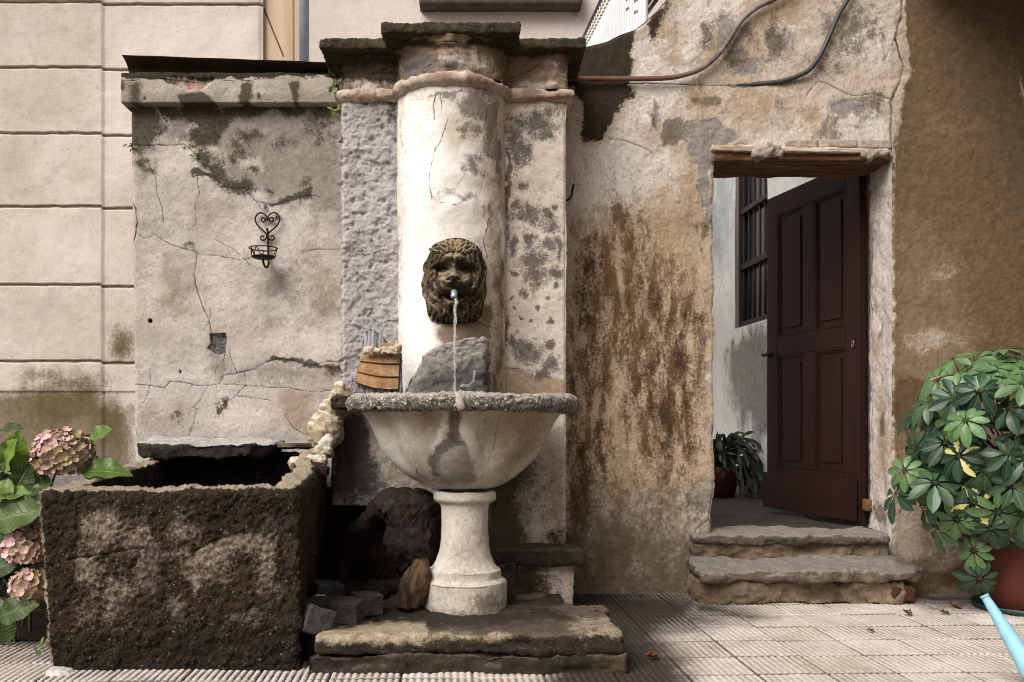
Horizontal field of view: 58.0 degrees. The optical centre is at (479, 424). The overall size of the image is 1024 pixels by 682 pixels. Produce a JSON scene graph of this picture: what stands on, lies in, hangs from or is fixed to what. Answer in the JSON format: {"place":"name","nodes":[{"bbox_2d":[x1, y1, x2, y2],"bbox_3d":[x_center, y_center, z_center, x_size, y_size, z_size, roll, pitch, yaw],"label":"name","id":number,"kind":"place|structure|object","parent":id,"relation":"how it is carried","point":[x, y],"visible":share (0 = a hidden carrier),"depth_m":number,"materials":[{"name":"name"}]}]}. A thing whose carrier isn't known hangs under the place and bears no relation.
{"place":"outdoors","nodes":[
{"label":"outdoors","id":0,"kind":"place"},
{"bbox_2d":[302,563,515,661],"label":"ground","id":1,"kind":"structure","parent":0,"point":[310,644],"depth_m":3.72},
{"bbox_2d":[0,561,49,639],"bbox_3d":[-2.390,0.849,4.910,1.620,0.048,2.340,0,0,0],"label":"flower pot","id":2,"kind":"object","parent":1,"relation":"on","point":[40,621],"visible":0.02,"depth_m":3.88,"materials":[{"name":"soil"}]},
{"bbox_2d":[0,422,132,644],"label":"hydrangea bush","id":3,"kind":"object","parent":2,"relation":"on","point":[33,469],"visible":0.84,"depth_m":3.60,"materials":[{"name":"green plant"}]},
{"bbox_2d":[45,666,74,676],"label":"foot stone","id":4,"kind":"object","parent":1,"relation":"on","point":[57,671],"visible":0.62,"depth_m":3.25,"materials":[{"name":"white stone"}]},
{"bbox_2d":[0,0,263,543],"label":"rusticated facade","id":5,"kind":"structure","parent":1,"relation":"on","point":[67,335],"depth_m":6.20,"materials":[{"name":"beige paint"}]},
{"bbox_2d":[264,0,298,60],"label":"ochre board","id":6,"kind":"object","parent":5,"relation":"attached to","point":[281,29],"visible":0.32,"depth_m":6.25,"materials":[{"name":"beige wood"}]},
{"bbox_2d":[121,55,341,486],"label":"garden wall","id":7,"kind":"structure","parent":1,"relation":"on","point":[234,338],"depth_m":4.80,"materials":[{"name":"beige paint"}]},
{"bbox_2d":[123,142,136,151],"bbox_3d":[-1.815,-1.446,4.795,0.080,0.055,0.022,0,0,6],"label":"weed","id":8,"kind":"object","parent":7,"relation":"attached to","point":[132,146],"visible":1,"depth_m":4.79,"materials":[{"name":"green plant"}]},
{"bbox_2d":[190,150,203,160],"bbox_3d":[-1.472,-1.398,4.791,0.077,0.064,0.032,0,0,0],"label":"weed","id":9,"kind":"object","parent":7,"relation":"attached to","point":[196,158],"visible":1,"depth_m":4.80,"materials":[{"name":"green plant"}]},
{"bbox_2d":[248,212,279,267],"bbox_3d":[-1.104,-0.955,4.707,0.147,0.297,0.162,0,0,0],"label":"heart sconce","id":10,"kind":"object","parent":7,"relation":"attached to","point":[263,257],"visible":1,"depth_m":4.77,"materials":[{"name":"metal"}]},
{"bbox_2d":[299,0,308,61],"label":"drainpipe","id":11,"kind":"object","parent":1,"relation":"on","point":[303,30],"visible":0.09,"depth_m":6.87,"materials":[{"name":"grey metal"}]},
{"bbox_2d":[307,21,628,676],"bbox_3d":[-0.205,-0.446,4.055,1.468,2.794,1.627,0,0,0],"label":"fountain","id":12,"kind":"object","parent":1,"relation":"on","point":[452,165],"visible":0.96,"depth_m":4.29,"materials":[{"name":"stone"}]},
{"bbox_2d":[305,596,331,608],"bbox_3d":[-0.637,0.729,3.600,0.129,0.098,0.119,-4,7,-8],"label":"granite sett","id":13,"kind":"object","parent":12,"relation":"on","point":[321,601],"visible":0.25,"depth_m":3.59,"materials":[{"name":"grey stone"}]},
{"bbox_2d":[301,603,336,636],"bbox_3d":[-0.603,0.719,3.380,0.115,0.107,0.106,27,-22,-25],"label":"granite sett","id":14,"kind":"object","parent":12,"relation":"on","point":[317,620],"visible":0.75,"depth_m":3.34,"materials":[{"name":"grey stone"}]},
{"bbox_2d":[311,579,344,598],"bbox_3d":[-0.629,0.691,3.800,0.121,0.092,0.111,7,0,-24],"label":"granite sett","id":15,"kind":"object","parent":12,"relation":"on","point":[334,589],"visible":0.64,"depth_m":3.76,"materials":[{"name":"grey stone"}]},
{"bbox_2d":[327,72,341,96],"bbox_3d":[-0.705,-1.658,4.500,0.098,0.120,0.051,0,0,16],"label":"weed","id":16,"kind":"object","parent":12,"relation":"attached to","point":[332,89],"visible":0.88,"depth_m":4.51,"materials":[{"name":"green plant"}]},
{"bbox_2d":[327,104,341,118],"bbox_3d":[-0.696,-1.528,4.495,0.100,0.073,0.033,0,0,-14],"label":"weed","id":17,"kind":"object","parent":12,"relation":"attached to","point":[333,112],"visible":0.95,"depth_m":4.50,"materials":[{"name":"green plant"}]},
{"bbox_2d":[328,596,364,624],"bbox_3d":[-0.517,0.721,3.580,0.121,0.092,0.111,2,3,10],"label":"granite sett","id":18,"kind":"object","parent":12,"relation":"on","point":[348,609],"visible":0.9,"depth_m":3.53,"materials":[{"name":"grey stone"}]},
{"bbox_2d":[342,583,388,599],"bbox_3d":[-0.545,0.765,4.197,0.266,0.084,0.172,0,0,0],"label":"flat stone","id":19,"kind":"object","parent":12,"relation":"on","point":[349,588],"visible":0.35,"depth_m":4.14,"materials":[{"name":"stone"}]},
{"bbox_2d":[351,591,383,615],"bbox_3d":[-0.464,0.732,3.780,0.121,0.092,0.111,3,-1,-22],"label":"granite sett","id":20,"kind":"object","parent":12,"relation":"on","point":[373,605],"visible":0.67,"depth_m":3.74,"materials":[{"name":"grey stone"}]},
{"bbox_2d":[334,487,411,582],"bbox_3d":[-0.484,0.548,4.212,0.524,0.541,0.168,0,0,23],"label":"tree root","id":21,"kind":"object","parent":12,"relation":"on","point":[359,532],"visible":0.56,"depth_m":4.22,"materials":[{"name":"red wood"}]},
{"bbox_2d":[351,329,402,394],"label":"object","id":22,"kind":"object","parent":12,"relation":"on","point":[379,369],"visible":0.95,"depth_m":4.08,"materials":[{"name":"wood"}]},
{"bbox_2d":[366,577,400,593],"bbox_3d":[-0.423,0.749,4.301,0.225,0.074,0.132,0,0,0],"label":"flat stone","id":23,"kind":"object","parent":12,"relation":"on","point":[392,586],"visible":0.42,"depth_m":4.25,"materials":[{"name":"stone"}]},
{"bbox_2d":[373,488,441,576],"bbox_3d":[-0.317,0.482,4.088,0.319,0.409,0.276,0,0,0],"label":"rock","id":24,"kind":"object","parent":12,"relation":"on","point":[411,519],"visible":0.87,"depth_m":3.98,"materials":[{"name":"brown stone"}]},
{"bbox_2d":[395,558,430,610],"bbox_3d":[-0.282,0.666,3.874,0.153,0.212,0.131,0,0,0],"label":"firewood","id":25,"kind":"object","parent":12,"relation":"on","point":[414,583],"visible":1,"depth_m":3.83,"materials":[{"name":"brown wood"}]},
{"bbox_2d":[405,336,490,393],"bbox_3d":[-0.149,-0.255,4.188,0.399,0.298,0.211,0,0,0],"label":"leaning stone","id":26,"kind":"object","parent":12,"relation":"on","point":[434,372],"visible":0.88,"depth_m":4.10,"materials":[{"name":"grey stone"}]},
{"bbox_2d":[453,298,457,391],"bbox_3d":[-0.109,-0.334,4.048,0.018,0.445,0.043,0,0,13],"label":"water jet","id":27,"kind":"object","parent":12,"relation":"attached to","point":[455,336],"visible":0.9,"depth_m":4.04,"materials":[{"name":"white"}]},
{"bbox_2d":[588,605,608,616],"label":"foot stone","id":28,"kind":"object","parent":12,"relation":"on","point":[596,608],"visible":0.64,"depth_m":3.83,"materials":[{"name":"beige stone"}]},
{"bbox_2d":[309,0,738,328],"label":"cream house","id":29,"kind":"structure","parent":1,"relation":"on","point":[537,19],"depth_m":9.00,"materials":[{"name":"beige paint"}]},
{"bbox_2d":[513,592,547,600],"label":"foot stone","id":30,"kind":"object","parent":1,"relation":"on","point":[529,596],"visible":0.41,"depth_m":4.19,"materials":[{"name":"stone"}]},
{"bbox_2d":[543,0,1023,594],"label":"courtyard wall","id":31,"kind":"structure","parent":1,"relation":"on","point":[913,110],"depth_m":4.80,"materials":[{"name":"beige paint"}]},
{"bbox_2d":[566,184,574,200],"bbox_3d":[0.451,-1.195,4.775,0.027,0.084,0.098,0,0,-31],"label":"iron hook","id":32,"kind":"object","parent":31,"relation":"attached to","point":[571,195],"visible":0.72,"depth_m":4.74,"materials":[{"name":"black metal"}]},
{"bbox_2d":[567,0,776,81],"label":"conduit","id":33,"kind":"object","parent":31,"relation":"attached to","point":[721,50],"visible":0.92,"depth_m":4.76,"materials":[{"name":"grey plastic"}]},
{"bbox_2d":[735,0,849,85],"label":"conduit","id":34,"kind":"object","parent":31,"relation":"attached to","point":[811,67],"visible":1,"depth_m":4.76,"materials":[{"name":"grey metal"}]},
{"bbox_2d":[762,176,871,521],"bbox_3d":[2.003,-0.465,5.549,0.089,2.010,1.042,0,0,-14],"label":"wooden door","id":35,"kind":"structure","parent":31,"relation":"attached to","point":[816,354],"depth_m":5.48,"materials":[{"name":"red paint"}]},
{"bbox_2d":[780,176,866,521],"bbox_3d":[2.012,-0.465,5.566,0.032,2.010,0.956,0,0,-13],"label":"door leaf","id":36,"kind":"structure","parent":35,"relation":"in","point":[863,178],"depth_m":5.27,"materials":[{"name":"red paint"}]},
{"bbox_2d":[0,593,1023,681],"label":"paving","id":37,"kind":"structure","parent":0,"point":[684,637],"depth_m":3.60,"materials":[{"name":"tile"}]},
{"bbox_2d":[33,646,45,656],"bbox_3d":[-1.573,0.810,3.298,0.050,0.037,0.012,0,0,11],"label":"weed","id":38,"kind":"object","parent":37,"relation":"on","point":[38,651],"visible":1,"depth_m":3.30,"materials":[{"name":"green plant"}]},
{"bbox_2d":[38,448,326,670],"bbox_3d":[-1.117,0.483,3.963,0.976,0.800,1.375,0,0,0],"label":"stone trough","id":39,"kind":"object","parent":37,"relation":"on","point":[200,563],"visible":0.94,"depth_m":3.30,"materials":[{"name":"stone"}]},
{"bbox_2d":[40,629,47,646],"bbox_3d":[-1.565,0.770,3.336,0.058,0.067,0.018,0,0,11],"label":"weed","id":40,"kind":"object","parent":39,"relation":"attached to","point":[42,642],"visible":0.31,"depth_m":3.34,"materials":[{"name":"green plant"}]},
{"bbox_2d":[137,434,284,460],"bbox_3d":[-1.305,0.108,4.464,0.697,0.117,0.542,0,0,0],"label":"slate","id":41,"kind":"object","parent":39,"relation":"on","point":[165,447],"visible":0.98,"depth_m":4.23,"materials":[{"name":"grey stone"}]},
{"bbox_2d":[276,442,312,449],"bbox_3d":[-0.875,0.103,4.503,0.282,0.044,0.438,0,0,0],"label":"slate","id":42,"kind":"object","parent":39,"relation":"on","point":[301,445],"visible":0.71,"depth_m":4.32,"materials":[{"name":"grey stone"}]},
{"bbox_2d":[287,454,327,469],"bbox_3d":[-0.762,0.173,4.089,0.183,0.087,0.136,0,0,0],"label":"rubble stone","id":43,"kind":"object","parent":39,"relation":"on","point":[322,458],"visible":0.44,"depth_m":4.05,"materials":[{"name":"yellow stone"}]},
{"bbox_2d":[310,461,329,476],"bbox_3d":[-0.705,0.189,3.978,0.111,0.068,0.066,0,0,21],"label":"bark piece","id":44,"kind":"object","parent":39,"relation":"on","point":[324,469],"visible":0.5,"depth_m":3.95,"materials":[{"name":"brown wood"}]},
{"bbox_2d":[313,445,333,457],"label":"rubble stone","id":45,"kind":"object","parent":39,"relation":"on","point":[328,451],"visible":0.77,"depth_m":4.15,"materials":[{"name":"yellow stone"}]},
{"bbox_2d":[318,433,335,446],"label":"rubble stone","id":46,"kind":"object","parent":45,"relation":"on","point":[328,439],"visible":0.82,"depth_m":4.19,"materials":[{"name":"white stone"}]},
{"bbox_2d":[307,410,344,448],"bbox_3d":[-0.726,0.026,4.333,0.172,0.208,0.225,0,0,0],"label":"rubble stone","id":47,"kind":"object","parent":39,"relation":"on","point":[320,424],"visible":0.86,"depth_m":4.25,"materials":[{"name":"yellow stone"}]},
{"bbox_2d":[317,380,353,418],"bbox_3d":[-0.678,-0.100,4.355,0.181,0.220,0.203,0,0,0],"label":"rubble stone","id":48,"kind":"object","parent":47,"relation":"on","point":[338,387],"visible":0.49,"depth_m":4.28,"materials":[{"name":"yellow stone"}]},
{"bbox_2d":[330,391,352,410],"bbox_3d":[-0.631,-0.110,4.303,0.135,0.094,0.151,0,0,0],"label":"rubble stone","id":49,"kind":"object","parent":47,"relation":"on","point":[338,400],"visible":0.55,"depth_m":4.24,"materials":[{"name":"grey stone"}]},
{"bbox_2d":[645,650,659,658],"bbox_3d":[0.642,0.856,3.435,0.045,0.032,0.043,0,0,33],"label":"fallen leaf","id":50,"kind":"object","parent":37,"relation":"on","point":[649,654],"visible":1,"depth_m":3.43,"materials":[{"name":"brown plant"}]},
{"bbox_2d":[686,525,923,604],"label":"stone steps","id":51,"kind":"structure","parent":37,"relation":"on","point":[749,564],"depth_m":4.57,"materials":[{"name":"grey stone"}]},
{"bbox_2d":[903,608,911,615],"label":"fallen leaf","id":52,"kind":"object","parent":37,"relation":"on","point":[909,612],"visible":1,"depth_m":4.24,"materials":[{"name":"brown plant"}]},
{"bbox_2d":[884,348,1023,616],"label":"potted schefflera","id":53,"kind":"object","parent":37,"relation":"on","point":[982,512],"visible":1,"depth_m":4.12,"materials":[{"name":"plant"}]},
{"bbox_2d":[950,600,960,607],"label":"fallen leaf","id":54,"kind":"object","parent":37,"relation":"on","point":[955,604],"visible":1,"depth_m":4.40,"materials":[{"name":"brown plant"}]},
{"bbox_2d":[980,593,1023,679],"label":"watering can","id":55,"kind":"object","parent":37,"relation":"on","point":[1012,641],"visible":1,"depth_m":3.08,"materials":[{"name":"blue plastic"}]},
{"bbox_2d":[582,0,658,46],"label":"terrace railing","id":56,"kind":"object","parent":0,"point":[610,20],"visible":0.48,"depth_m":6.46,"materials":[{"name":"white metal"}]},
{"bbox_2d":[711,493,872,529],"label":"passage floor","id":57,"kind":"structure","parent":0,"point":[736,510],"depth_m":5.65,"materials":[{"name":"grey stone"}]},
{"bbox_2d":[713,431,762,499],"bbox_3d":[1.884,0.331,7.202,0.798,0.566,0.687,0,0,0],"label":"potted plant","id":58,"kind":"object","parent":57,"relation":"on","point":[729,449],"visible":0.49,"depth_m":7.07,"materials":[{"name":"green plant"}]},
{"bbox_2d":[712,177,814,496],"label":"passage wall","id":59,"kind":"structure","parent":57,"relation":"on","point":[740,380],"depth_m":7.61,"materials":[{"name":"white paint"}]},
{"bbox_2d":[739,177,767,326],"bbox_3d":[2.211,-1.609,7.329,0.070,1.611,0.730,0,0,-3],"label":"window","id":60,"kind":"structure","parent":59,"relation":"in","point":[753,192],"depth_m":7.43,"materials":[{"name":"grey metal"}]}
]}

